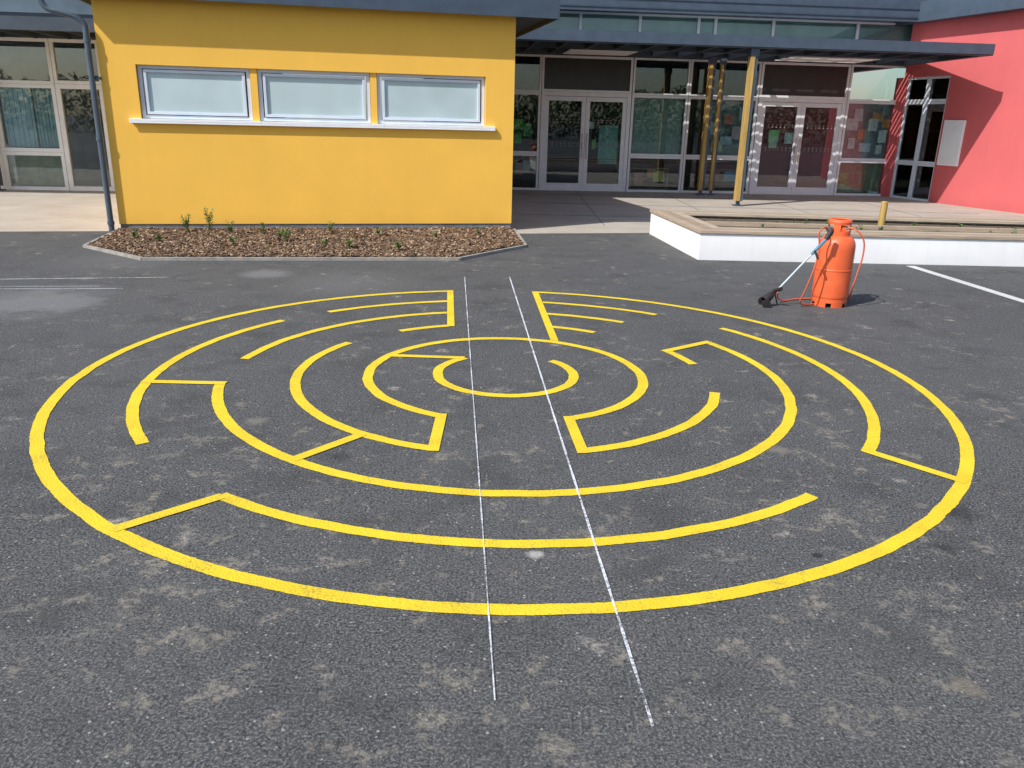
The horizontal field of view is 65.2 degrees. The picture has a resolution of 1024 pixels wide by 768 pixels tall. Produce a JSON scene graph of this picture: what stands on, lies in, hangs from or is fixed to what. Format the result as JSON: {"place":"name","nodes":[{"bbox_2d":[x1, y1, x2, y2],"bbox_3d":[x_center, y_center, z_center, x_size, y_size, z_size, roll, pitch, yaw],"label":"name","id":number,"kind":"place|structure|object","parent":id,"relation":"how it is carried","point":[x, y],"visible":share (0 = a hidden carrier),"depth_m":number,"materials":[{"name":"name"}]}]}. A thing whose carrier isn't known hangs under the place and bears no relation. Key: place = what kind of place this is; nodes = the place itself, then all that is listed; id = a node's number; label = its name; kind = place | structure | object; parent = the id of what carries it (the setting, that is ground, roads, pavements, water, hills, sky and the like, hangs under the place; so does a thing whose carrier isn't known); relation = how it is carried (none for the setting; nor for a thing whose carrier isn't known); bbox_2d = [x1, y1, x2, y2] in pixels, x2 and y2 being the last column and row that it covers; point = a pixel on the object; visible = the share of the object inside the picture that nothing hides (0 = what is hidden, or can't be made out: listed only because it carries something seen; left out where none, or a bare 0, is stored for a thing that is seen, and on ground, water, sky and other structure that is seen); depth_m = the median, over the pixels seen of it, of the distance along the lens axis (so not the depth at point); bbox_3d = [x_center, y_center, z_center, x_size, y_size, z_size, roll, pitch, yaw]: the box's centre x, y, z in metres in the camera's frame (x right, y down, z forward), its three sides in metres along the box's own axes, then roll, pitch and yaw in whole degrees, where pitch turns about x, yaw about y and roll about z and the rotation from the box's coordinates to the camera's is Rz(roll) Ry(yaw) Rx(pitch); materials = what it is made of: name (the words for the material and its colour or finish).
{"place":"outdoors","nodes":[
{"label":"outdoors","id":0,"kind":"place"},
{"bbox_2d":[0,122,1023,767],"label":"ground","id":1,"kind":"structure","parent":0,"point":[122,654],"depth_m":3.76,"materials":[{"name":"grey asphalt"}]},
{"bbox_2d":[42,277,148,278],"bbox_3d":[-4.868,-1.167,8.850,2.051,0.001,0.020,-2,19,-11],"label":"chalk line","id":2,"kind":"object","parent":1,"relation":"on","point":[66,278],"visible":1,"depth_m":8.83,"materials":[{"name":"white paint"}]},
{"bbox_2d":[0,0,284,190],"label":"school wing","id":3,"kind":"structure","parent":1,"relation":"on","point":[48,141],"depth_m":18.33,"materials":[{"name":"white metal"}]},
{"bbox_2d":[83,226,526,260],"bbox_3d":[-2.765,-2.071,11.636,6.323,0.104,3.016,-2,19,-11],"label":"mulch bed","id":4,"kind":"object","parent":1,"relation":"on","point":[253,243],"visible":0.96,"depth_m":11.28,"materials":[{"name":"wood"}]},
{"bbox_2d":[131,230,139,237],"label":"weed plant","id":5,"kind":"object","parent":4,"relation":"on","point":[134,233],"visible":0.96,"depth_m":11.34,"materials":[{"name":"green plant"}]},
{"bbox_2d":[153,233,162,241],"bbox_3d":[-4.951,-2.059,11.255,0.145,0.124,0.151,1,18,0],"label":"weed plant","id":6,"kind":"object","parent":4,"relation":"on","point":[159,237],"visible":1,"depth_m":11.24,"materials":[{"name":"green plant"}]},
{"bbox_2d":[179,213,192,229],"bbox_3d":[-4.946,-2.451,12.201,0.207,0.278,0.238,-13,23,-38],"label":"weed plant","id":7,"kind":"object","parent":4,"relation":"on","point":[184,222],"visible":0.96,"depth_m":12.21,"materials":[{"name":"green plant"}]},
{"bbox_2d":[204,207,213,230],"bbox_3d":[-4.658,-2.532,12.313,0.216,0.376,0.209,1,18,0],"label":"weed plant","id":8,"kind":"object","parent":4,"relation":"on","point":[208,218],"visible":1,"depth_m":12.29,"materials":[{"name":"green plant"}]},
{"bbox_2d":[225,220,234,232],"bbox_3d":[-4.262,-2.363,12.092,0.192,0.213,0.130,4,18,8],"label":"weed plant","id":9,"kind":"object","parent":4,"relation":"on","point":[230,228],"visible":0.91,"depth_m":12.10,"materials":[{"name":"green plant"}]},
{"bbox_2d":[230,236,237,244],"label":"weed plant","id":10,"kind":"object","parent":4,"relation":"on","point":[233,242],"visible":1,"depth_m":11.07,"materials":[{"name":"green plant"}]},
{"bbox_2d":[259,222,266,232],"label":"weed plant","id":11,"kind":"object","parent":4,"relation":"on","point":[262,228],"visible":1,"depth_m":12.20,"materials":[{"name":"green plant"}]},
{"bbox_2d":[280,229,291,241],"bbox_3d":[-3.250,-2.146,11.526,0.171,0.200,0.164,-10,21,-31],"label":"weed plant","id":12,"kind":"object","parent":4,"relation":"on","point":[285,236],"visible":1,"depth_m":11.54,"materials":[{"name":"green plant"}]},
{"bbox_2d":[326,220,334,230],"bbox_3d":[-2.815,-2.454,12.476,0.171,0.213,0.152,1,18,0],"label":"weed plant","id":13,"kind":"object","parent":4,"relation":"on","point":[330,226],"visible":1,"depth_m":12.47,"materials":[{"name":"green plant"}]},
{"bbox_2d":[344,238,352,247],"bbox_3d":[-2.238,-1.939,11.050,0.143,0.150,0.134,13,21,30],"label":"weed plant","id":14,"kind":"object","parent":4,"relation":"on","point":[349,242],"visible":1,"depth_m":11.05,"materials":[{"name":"green plant"}]},
{"bbox_2d":[393,238,403,250],"bbox_3d":[-1.544,-1.904,10.962,0.192,0.171,0.144,1,18,0],"label":"weed plant","id":15,"kind":"object","parent":4,"relation":"on","point":[397,244],"visible":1,"depth_m":10.96,"materials":[{"name":"green plant"}]},
{"bbox_2d":[121,223,509,229],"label":"plinth","id":16,"kind":"structure","parent":1,"relation":"on","point":[415,226],"depth_m":12.98,"materials":[{"name":"grey concrete"}]},
{"bbox_2d":[121,224,440,228],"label":"plinth joints","id":17,"kind":"object","parent":16,"relation":"attached to","point":[313,227],"visible":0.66,"depth_m":12.95,"materials":[{"name":"grey concrete"}]},
{"bbox_2d":[91,0,515,223],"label":"walls","id":18,"kind":"structure","parent":16,"relation":"on","point":[173,173],"depth_m":12.44,"materials":[{"name":"yellow paint"}]},
{"bbox_2d":[37,0,114,231],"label":"drainpipe","id":19,"kind":"object","parent":18,"relation":"attached to","point":[91,75],"visible":0.98,"depth_m":11.69,"materials":[{"name":"metal"}]},
{"bbox_2d":[137,65,484,125],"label":"window frames","id":20,"kind":"structure","parent":18,"relation":"attached to","point":[143,84],"depth_m":12.37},
{"bbox_2d":[146,72,477,118],"bbox_3d":[-2.990,-4.458,12.445,4.965,0.550,0.010,-2,19,-12],"label":"window glass","id":21,"kind":"object","parent":20,"relation":"in","point":[195,93],"visible":1,"depth_m":12.41,"materials":[{"name":"white glass"}]},
{"bbox_2d":[129,118,494,130],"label":"sill","id":22,"kind":"structure","parent":18,"relation":"attached to","point":[292,124],"depth_m":12.41,"materials":[{"name":"white metal"}]},
{"bbox_2d":[80,0,559,37],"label":"roof fascia","id":23,"kind":"structure","parent":18,"relation":"on","point":[550,9],"depth_m":12.14,"materials":[{"name":"grey metal"}]},
{"bbox_2d":[90,0,548,33],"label":"soffit","id":24,"kind":"structure","parent":23,"relation":"attached to","point":[523,23],"depth_m":13.56,"materials":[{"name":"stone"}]},
{"bbox_2d":[515,28,995,65],"bbox_3d":[3.833,-8.054,19.151,13.750,0.240,3.710,0,18,-5],"label":"entrance canopy","id":25,"kind":"object","parent":18,"relation":"attached to","point":[652,44],"visible":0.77,"depth_m":17.89,"materials":[{"name":"metal"}]},
{"bbox_2d":[464,278,495,699],"bbox_3d":[-0.307,-0.127,6.012,0.011,0.001,7.282,0,18,-4],"label":"chalk line","id":26,"kind":"object","parent":1,"relation":"on","point":[481,515],"visible":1,"depth_m":3.76,"materials":[{"name":"white paint"}]},
{"bbox_2d":[29,290,974,614],"bbox_3d":[-0.046,-0.076,5.890,6.075,0.002,6.057,1,18,0],"label":"labyrinth marking","id":27,"kind":"object","parent":1,"relation":"on","point":[95,520],"visible":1,"depth_m":4.21,"materials":[{"name":"yellow paint"}]},
{"bbox_2d":[509,277,651,722],"bbox_3d":[0.203,-0.110,5.998,0.016,0.001,7.448,0,18,-4],"label":"chalk line","id":28,"kind":"object","parent":1,"relation":"on","point":[604,575],"visible":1,"depth_m":3.82,"materials":[{"name":"white paint"}]},
{"bbox_2d":[758,230,833,307],"bbox_3d":[2.897,-1.182,8.194,0.638,0.816,0.181,3,18,5],"label":"weed burner torch","id":29,"kind":"object","parent":1,"relation":"on","point":[765,300],"visible":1,"depth_m":8.24,"materials":[{"name":"metal"}]},
{"bbox_2d":[777,225,864,304],"bbox_3d":[3.179,-1.242,8.357,0.796,0.840,0.470,-2,18,-10],"label":"gas hose","id":30,"kind":"object","parent":1,"relation":"on","point":[801,298],"visible":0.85,"depth_m":8.18,"materials":[{"name":"orange rubber"}]},
{"bbox_2d":[811,218,855,307],"bbox_3d":[3.362,-1.267,8.355,0.368,0.895,0.368,-4,19,-16],"label":"gas bottle","id":31,"kind":"object","parent":1,"relation":"on","point":[832,274],"visible":0.95,"depth_m":8.24,"materials":[{"name":"orange metal"}]},
{"bbox_2d":[649,209,1023,266],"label":"raised planter","id":32,"kind":"object","parent":1,"relation":"on","point":[721,235],"visible":1,"depth_m":11.13,"materials":[{"name":"concrete"}]},
{"bbox_2d":[878,201,887,224],"bbox_3d":[5.786,-2.626,12.511,0.100,0.440,0.100,1,18,0],"label":"timber bollard","id":33,"kind":"object","parent":32,"relation":"on","point":[883,212],"visible":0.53,"depth_m":12.46,"materials":[{"name":"yellow wood"}]},
{"bbox_2d":[908,266,1023,302],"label":"white line marking","id":34,"kind":"object","parent":1,"relation":"on","point":[973,285],"visible":1,"depth_m":9.79,"materials":[{"name":"paint"}]},
{"bbox_2d":[0,190,1023,233],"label":"paving","id":35,"kind":"structure","parent":0,"point":[546,211],"depth_m":17.67,"materials":[{"name":"concrete"}]},
{"bbox_2d":[0,167,5,190],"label":"canopy post","id":36,"kind":"object","parent":35,"relation":"on","point":[1,181],"visible":1,"depth_m":18.13,"materials":[{"name":"metal"}]},
{"bbox_2d":[695,57,717,194],"bbox_3d":[5.097,-6.713,21.016,0.200,3.430,0.200,0,18,-5],"label":"canopy post","id":37,"kind":"object","parent":35,"relation":"on","point":[712,62],"visible":1,"depth_m":20.92,"materials":[{"name":"wood"}]},
{"bbox_2d":[512,54,905,195],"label":"glazing frames","id":38,"kind":"structure","parent":35,"relation":"on","point":[545,96],"depth_m":21.66,"materials":[{"name":"grey metal"}]},
{"bbox_2d":[514,132,521,142],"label":"poster","id":39,"kind":"object","parent":38,"relation":"attached to","point":[518,137],"visible":1,"depth_m":21.40,"materials":[{"name":"green paper"}]},
{"bbox_2d":[513,119,523,128],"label":"poster","id":40,"kind":"object","parent":38,"relation":"attached to","point":[518,123],"visible":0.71,"depth_m":21.30,"materials":[{"name":"green paper"}]},
{"bbox_2d":[515,163,522,174],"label":"poster","id":41,"kind":"object","parent":38,"relation":"attached to","point":[518,168],"visible":1,"depth_m":21.67,"materials":[{"name":"paper"}]},
{"bbox_2d":[523,160,529,171],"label":"poster","id":42,"kind":"object","parent":38,"relation":"attached to","point":[526,166],"visible":1,"depth_m":21.65,"materials":[{"name":"teal paper"}]},
{"bbox_2d":[523,124,531,135],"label":"poster","id":43,"kind":"object","parent":38,"relation":"attached to","point":[527,129],"visible":1,"depth_m":21.35,"materials":[{"name":"green paper"}]},
{"bbox_2d":[589,122,593,128],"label":"poster","id":44,"kind":"object","parent":38,"relation":"attached to","point":[591,125],"visible":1,"depth_m":21.45,"materials":[{"name":"paper"}]},
{"bbox_2d":[592,139,595,148],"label":"poster","id":45,"kind":"object","parent":38,"relation":"attached to","point":[593,142],"visible":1,"depth_m":21.60,"materials":[{"name":"green paper"}]},
{"bbox_2d":[597,125,617,163],"bbox_3d":[2.589,-6.462,21.651,0.520,1.000,0.008,0,18,-5],"label":"poster","id":46,"kind":"object","parent":38,"relation":"attached to","point":[608,135],"visible":1,"depth_m":21.64,"materials":[{"name":"teal paper"}]},
{"bbox_2d":[633,172,643,184],"bbox_3d":[3.475,-5.639,21.998,0.263,0.334,0.008,0,18,-5],"label":"poster","id":47,"kind":"object","parent":38,"relation":"attached to","point":[638,178],"visible":1,"depth_m":21.99,"materials":[{"name":"paper"}]},
{"bbox_2d":[647,169,655,176],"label":"poster","id":48,"kind":"object","parent":38,"relation":"attached to","point":[649,172],"visible":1,"depth_m":21.97,"materials":[{"name":"beige paper"}]},
{"bbox_2d":[631,98,682,153],"bbox_3d":[3.920,-6.976,21.679,1.340,1.460,0.008,0,18,-5],"label":"roller blind","id":49,"kind":"object","parent":38,"relation":"attached to","point":[656,126],"visible":1,"depth_m":21.67,"materials":[{"name":"green fabric"}]},
{"bbox_2d":[652,171,664,181],"bbox_3d":[4.025,-5.707,22.025,0.316,0.295,0.008,0,18,-5],"label":"poster","id":50,"kind":"object","parent":38,"relation":"attached to","point":[658,176],"visible":1,"depth_m":22.02,"materials":[{"name":"green paper"}]},
{"bbox_2d":[580,133,800,162],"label":"door handles","id":51,"kind":"object","parent":38,"relation":"attached to","point":[582,147],"depth_m":21.58,"materials":[{"name":"metal"}]},
{"bbox_2d":[552,119,831,151],"bbox_3d":[4.912,-6.728,21.704,7.712,0.692,0.004,0,18,-5],"label":"door manifestation","id":52,"kind":"object","parent":38,"relation":"attached to","point":[619,123],"depth_m":21.77,"materials":[{"name":"plastic"}]},
{"bbox_2d":[544,57,848,96],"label":"transom panels","id":53,"kind":"object","parent":38,"relation":"attached to","point":[614,75],"visible":1,"depth_m":21.16,"materials":[{"name":"black glass"}]},
{"bbox_2d":[710,122,714,134],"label":"poster","id":54,"kind":"object","parent":38,"relation":"attached to","point":[712,128],"visible":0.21,"depth_m":21.74,"materials":[{"name":"paper"}]},
{"bbox_2d":[711,141,721,151],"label":"poster","id":55,"kind":"object","parent":38,"relation":"attached to","point":[719,147],"visible":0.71,"depth_m":21.91,"materials":[{"name":"green paper"}]},
{"bbox_2d":[715,170,719,178],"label":"poster","id":56,"kind":"object","parent":38,"relation":"attached to","point":[717,172],"visible":0.64,"depth_m":22.13,"materials":[{"name":"pink paper"}]},
{"bbox_2d":[708,101,743,155],"bbox_3d":[5.936,-6.978,21.934,1.200,1.400,0.008,0,18,-5],"label":"display board","id":57,"kind":"object","parent":38,"relation":"attached to","point":[733,108],"visible":0.43,"depth_m":21.90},
{"bbox_2d":[720,136,731,144],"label":"poster","id":58,"kind":"object","parent":38,"relation":"attached to","point":[724,140],"visible":1,"depth_m":21.87,"materials":[{"name":"blue paper"}]},
{"bbox_2d":[724,114,732,123],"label":"poster","id":59,"kind":"object","parent":38,"relation":"attached to","point":[728,118],"visible":1,"depth_m":21.68,"materials":[{"name":"red paper"}]},
{"bbox_2d":[723,172,735,181],"bbox_3d":[6.019,-5.739,22.174,0.339,0.266,0.008,0,18,-5],"label":"poster","id":60,"kind":"object","parent":38,"relation":"attached to","point":[729,176],"visible":0.93,"depth_m":22.17,"materials":[{"name":"blue paper"}]},
{"bbox_2d":[731,126,740,139],"bbox_3d":[6.096,-6.831,21.819,0.227,0.340,0.008,0,18,-5],"label":"poster","id":61,"kind":"object","parent":38,"relation":"attached to","point":[735,133],"visible":1,"depth_m":21.82,"materials":[{"name":"white paper"}]},
{"bbox_2d":[739,107,742,119],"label":"poster","id":62,"kind":"object","parent":38,"relation":"attached to","point":[740,113],"visible":0.36,"depth_m":21.67,"materials":[{"name":"paper"}]},
{"bbox_2d":[768,137,777,147],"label":"poster","id":63,"kind":"object","parent":38,"relation":"attached to","point":[772,142],"visible":1,"depth_m":21.98,"materials":[{"name":"green paper"}]},
{"bbox_2d":[768,130,778,141],"bbox_3d":[7.161,-6.789,21.930,0.287,0.315,0.010,0,18,-5],"label":"poster","id":64,"kind":"object","parent":38,"relation":"attached to","point":[773,133],"visible":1,"depth_m":21.91,"materials":[{"name":"green paper"}]},
{"bbox_2d":[784,133,793,143],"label":"poster","id":65,"kind":"object","parent":38,"relation":"attached to","point":[788,138],"visible":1,"depth_m":21.98,"materials":[{"name":"paper"}]},
{"bbox_2d":[838,172,847,181],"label":"poster","id":66,"kind":"object","parent":38,"relation":"attached to","point":[843,175],"visible":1,"depth_m":22.42,"materials":[{"name":"orange paper"}]},
{"bbox_2d":[840,179,846,189],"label":"poster","id":67,"kind":"object","parent":38,"relation":"attached to","point":[843,183],"visible":1,"depth_m":22.49,"materials":[{"name":"paper"}]},
{"bbox_2d":[847,138,854,148],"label":"poster","id":68,"kind":"object","parent":38,"relation":"attached to","point":[851,142],"visible":1,"depth_m":22.15,"materials":[{"name":"pink paper"}]},
{"bbox_2d":[845,118,858,129],"bbox_3d":[9.341,-7.128,22.006,0.332,0.306,0.008,0,18,-5],"label":"poster","id":69,"kind":"object","parent":38,"relation":"attached to","point":[851,124],"visible":1,"depth_m":22.00,"materials":[{"name":"paper"}]},
{"bbox_2d":[854,109,863,120],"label":"poster","id":70,"kind":"object","parent":38,"relation":"attached to","point":[859,114],"visible":1,"depth_m":21.94,"materials":[{"name":"paper"}]},
{"bbox_2d":[857,129,864,138],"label":"poster","id":71,"kind":"object","parent":38,"relation":"attached to","point":[861,133],"visible":1,"depth_m":22.10,"materials":[{"name":"orange paper"}]},
{"bbox_2d":[858,143,870,151],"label":"poster","id":72,"kind":"object","parent":38,"relation":"attached to","point":[864,147],"visible":1,"depth_m":22.22,"materials":[{"name":"paper"}]},
{"bbox_2d":[841,103,891,158],"bbox_3d":[9.857,-7.013,22.255,1.470,1.450,0.008,0,18,-5],"label":"display board","id":73,"kind":"object","parent":38,"relation":"attached to","point":[871,137],"visible":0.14,"depth_m":22.26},
{"bbox_2d":[868,119,878,130],"bbox_3d":[9.939,-7.130,22.057,0.263,0.322,0.008,0,18,-5],"label":"poster","id":74,"kind":"object","parent":38,"relation":"attached to","point":[873,125],"visible":1,"depth_m":22.05,"materials":[{"name":"paper"}]},
{"bbox_2d":[872,113,883,121],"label":"poster","id":75,"kind":"object","parent":38,"relation":"attached to","point":[879,116],"visible":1,"depth_m":22.00,"materials":[{"name":"orange paper"}]},
{"bbox_2d":[874,145,881,153],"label":"poster","id":76,"kind":"object","parent":38,"relation":"attached to","point":[877,149],"visible":1,"depth_m":22.27,"materials":[{"name":"teal paper"}]},
{"bbox_2d":[877,130,886,142],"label":"poster","id":77,"kind":"object","parent":38,"relation":"attached to","point":[881,138],"visible":1,"depth_m":22.16,"materials":[{"name":"paper"}]},
{"bbox_2d":[882,119,889,127],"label":"poster","id":78,"kind":"object","parent":38,"relation":"attached to","point":[886,123],"visible":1,"depth_m":22.07,"materials":[{"name":"orange paper"}]},
{"bbox_2d":[707,58,726,194],"bbox_3d":[5.387,-6.722,21.064,0.160,3.430,0.160,0,18,-5],"label":"canopy post","id":79,"kind":"object","parent":35,"relation":"on","point":[723,62],"visible":1,"depth_m":21.00,"materials":[{"name":"wood"}]},
{"bbox_2d":[732,48,759,205],"bbox_3d":[5.324,-5.799,18.262,0.210,3.420,0.210,0,18,-5],"label":"canopy post","id":80,"kind":"object","parent":35,"relation":"on","point":[753,54],"visible":1,"depth_m":18.16,"materials":[{"name":"wood"}]},
{"bbox_2d":[878,10,1023,213],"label":"walls","id":81,"kind":"structure","parent":35,"relation":"on","point":[985,97],"depth_m":19.39,"materials":[{"name":"paint"}]},
{"bbox_2d":[889,75,950,201],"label":"window frames","id":82,"kind":"structure","parent":81,"relation":"attached to","point":[925,102],"depth_m":21.30,"materials":[{"name":"grey metal"}]},
{"bbox_2d":[893,78,949,198],"bbox_3d":[10.822,-6.481,21.239,0.012,2.998,1.296,-5,19,-18],"label":"window glass","id":83,"kind":"object","parent":82,"relation":"in","point":[930,140],"visible":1,"depth_m":21.23,"materials":[{"name":"black glass"}]},
{"bbox_2d":[937,120,966,165],"bbox_3d":[11.075,-6.074,20.207,0.051,1.100,0.640,-5,19,-18],"label":"notice board","id":84,"kind":"object","parent":81,"relation":"attached to","point":[951,142],"visible":1,"depth_m":20.17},
{"bbox_2d":[891,0,1023,25],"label":"roof fascia","id":85,"kind":"structure","parent":81,"relation":"on","point":[935,10],"depth_m":19.33,"materials":[{"name":"grey metal"}]},
{"bbox_2d":[560,0,930,22],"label":"roof","id":86,"kind":"structure","parent":85,"relation":"attached to","point":[910,4],"depth_m":20.17,"materials":[{"name":"metal"}]},
{"bbox_2d":[560,0,919,18],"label":"roof trim","id":87,"kind":"structure","parent":86,"relation":"attached to","point":[756,11],"depth_m":20.09,"materials":[{"name":"grey metal"}]},
{"bbox_2d":[285,68,905,124],"label":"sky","id":88,"kind":"structure","parent":0,"point":[877,84],"materials":[{"name":"white"}]},
{"bbox_2d":[512,179,877,193],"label":"interior floor","id":89,"kind":"structure","parent":0,"point":[646,184],"depth_m":24.19,"materials":[{"name":"grey"}]},
{"bbox_2d":[531,95,619,185],"bbox_3d":[1.773,-6.795,22.508,2.400,2.500,0.050,0,18,-5],"label":"dark partition","id":90,"kind":"object","parent":89,"relation":"on","point":[562,163],"visible":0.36,"depth_m":22.46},
{"bbox_2d":[423,56,891,182],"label":"interior walls","id":91,"kind":"structure","parent":89,"relation":"on","point":[661,77],"depth_m":25.14,"materials":[{"name":"white paint"}]},
{"bbox_2d":[515,52,900,65],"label":"wall","id":92,"kind":"structure","parent":91,"relation":"on","point":[706,59],"depth_m":21.05,"materials":[{"name":"stone"}]},
{"bbox_2d":[560,11,907,38],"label":"clerestory frames","id":93,"kind":"structure","parent":92,"relation":"on","point":[773,20],"depth_m":20.83,"materials":[{"name":"grey metal"}]},
{"bbox_2d":[540,13,912,40],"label":"clerestory windows","id":94,"kind":"structure","parent":93,"relation":"in","point":[735,27],"depth_m":21.02,"materials":[{"name":"grey glass"}]},
{"bbox_2d":[628,167,867,192],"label":"classroom shelves","id":95,"kind":"object","parent":89,"relation":"on","point":[665,179],"visible":0.4,"depth_m":22.59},
{"bbox_2d":[757,101,836,187],"bbox_3d":[7.804,-6.549,22.161,2.200,2.470,0.032,0,18,-5],"label":"maroon partition","id":96,"kind":"object","parent":89,"relation":"on","point":[774,165],"visible":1,"depth_m":22.17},
{"bbox_2d":[836,163,882,191],"bbox_3d":[9.821,-5.881,22.731,1.470,0.800,0.008,0,18,-5],"label":"window pane","id":97,"kind":"structure","parent":89,"relation":"on","point":[864,176],"depth_m":22.74,"materials":[{"name":"clear glass"}]},
{"bbox_2d":[520,56,881,189],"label":"glazing","id":98,"kind":"structure","parent":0,"point":[683,121],"depth_m":21.59,"materials":[{"name":"glass"}]}
]}

